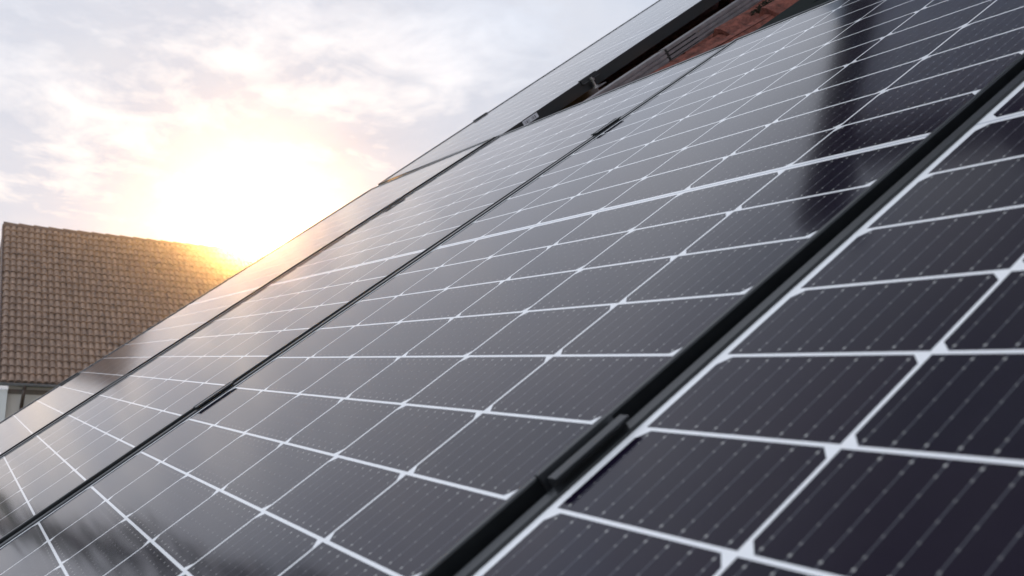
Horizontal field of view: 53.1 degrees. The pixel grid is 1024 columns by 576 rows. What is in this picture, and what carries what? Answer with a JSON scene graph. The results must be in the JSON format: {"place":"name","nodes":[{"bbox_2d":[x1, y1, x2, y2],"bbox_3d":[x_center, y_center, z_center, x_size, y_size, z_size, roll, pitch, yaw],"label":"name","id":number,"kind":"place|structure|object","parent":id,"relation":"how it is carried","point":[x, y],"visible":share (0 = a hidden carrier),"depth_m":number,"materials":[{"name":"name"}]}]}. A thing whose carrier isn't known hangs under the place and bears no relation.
{"place":"outdoors","nodes":[
{"label":"outdoors","id":0,"kind":"place"},
{"bbox_2d":[0,0,657,252],"label":"sky","id":1,"kind":"structure","parent":0,"point":[233,124],"materials":[{"name":"white"}]},
{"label":"ground","id":2,"kind":"structure","parent":0,"visible":0},
{"bbox_2d":[0,221,267,421],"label":"neighbour house","id":3,"kind":"structure","parent":2,"relation":"on","point":[72,302],"depth_m":28.96,"materials":[{"name":"brown tile"}]},
{"bbox_2d":[598,0,798,89],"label":"house","id":4,"kind":"structure","parent":2,"relation":"on","point":[756,16],"depth_m":3.24,"materials":[{"name":"tile"}]},
{"bbox_2d":[558,78,605,111],"bbox_3d":[0.031,-0.601,3.668,0.045,0.072,1.059,-37,14,-25],"label":"mounting rail","id":5,"kind":"object","parent":4,"relation":"attached to","point":[587,94],"visible":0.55,"depth_m":3.25,"materials":[{"name":"metal"}]},
{"bbox_2d":[378,0,720,184],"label":"solar panel","id":6,"kind":"object","parent":5,"relation":"attached to","point":[557,89],"visible":0.78,"depth_m":3.60,"materials":[{"name":"black"}]},
{"bbox_2d":[578,71,599,85],"bbox_3d":[0.243,-0.662,3.231,0.070,0.018,0.027,-37,14,-25],"label":"panel clamp","id":7,"kind":"object","parent":5,"relation":"attached to","point":[587,78],"visible":1,"depth_m":3.23,"materials":[{"name":"black metal"}]},
{"bbox_2d":[583,0,760,101],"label":"ribbed rail","id":8,"kind":"object","parent":4,"relation":"attached to","point":[682,44],"visible":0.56,"depth_m":3.20,"materials":[{"name":"metal"}]},
{"bbox_2d":[755,0,829,30],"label":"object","id":9,"kind":"structure","parent":4,"relation":"on","point":[799,6],"depth_m":2.30,"materials":[{"name":"black glass"}]},
{"bbox_3d":[-0.444,0.221,1.615,0.044,0.042,4.110,-37,14,-26],"label":"mounting rail","id":10,"kind":"object","parent":4,"relation":"attached to","visible":0},
{"bbox_2d":[103,374,127,389],"bbox_3d":[-0.955,0.240,2.496,0.067,0.032,0.030,-37,14,-26],"label":"panel clamp","id":11,"kind":"object","parent":10,"relation":"attached to","point":[115,381],"visible":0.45,"depth_m":2.49,"materials":[{"name":"black metal"}]},
{"bbox_2d":[193,382,233,409],"bbox_3d":[-0.451,0.176,1.576,0.067,0.032,0.023,-37,14,-26],"label":"panel clamp","id":12,"kind":"object","parent":10,"relation":"attached to","point":[212,395],"visible":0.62,"depth_m":1.57,"materials":[{"name":"black metal"}]},
{"bbox_2d":[0,0,1023,575],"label":"solar panel","id":13,"kind":"object","parent":10,"relation":"attached to","point":[434,408],"visible":0.89,"depth_m":1.03,"materials":[{"name":"black"}]},
{"bbox_2d":[534,413,629,492],"bbox_3d":[0.052,0.114,0.660,0.067,0.032,0.027,-37,14,-26],"label":"panel clamp","id":14,"kind":"object","parent":10,"relation":"attached to","point":[564,463],"visible":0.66,"depth_m":0.66,"materials":[{"name":"black metal"}]},
{"bbox_2d":[454,70,1023,575],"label":"solar panel","id":15,"kind":"object","parent":10,"relation":"attached to","point":[848,400],"visible":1,"depth_m":0.56,"materials":[{"name":"black"}]},
{"label":"mounting rail","id":16,"kind":"object","parent":4,"relation":"attached to","visible":0},
{"bbox_2d":[0,137,494,455],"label":"solar panel","id":17,"kind":"object","parent":16,"relation":"on","point":[26,422],"visible":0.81,"depth_m":3.06,"materials":[{"name":"black"}]},
{"bbox_2d":[0,42,729,543],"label":"solar panel","id":18,"kind":"object","parent":16,"relation":"on","point":[54,464],"visible":0.71,"depth_m":2.07,"materials":[{"name":"black"}]},
{"bbox_2d":[381,196,403,210],"bbox_3d":[-0.328,-0.225,2.870,0.067,0.032,0.030,-37,14,-26],"label":"panel clamp","id":19,"kind":"object","parent":16,"relation":"attached to","point":[390,204],"visible":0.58,"depth_m":2.86,"materials":[{"name":"black metal"}]},
{"bbox_2d":[591,116,620,135],"bbox_3d":[0.187,-0.297,1.958,0.067,0.032,0.023,-37,14,-26],"label":"panel clamp","id":20,"kind":"object","parent":16,"relation":"attached to","point":[604,126],"visible":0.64,"depth_m":1.95,"materials":[{"name":"black metal"}]}
]}

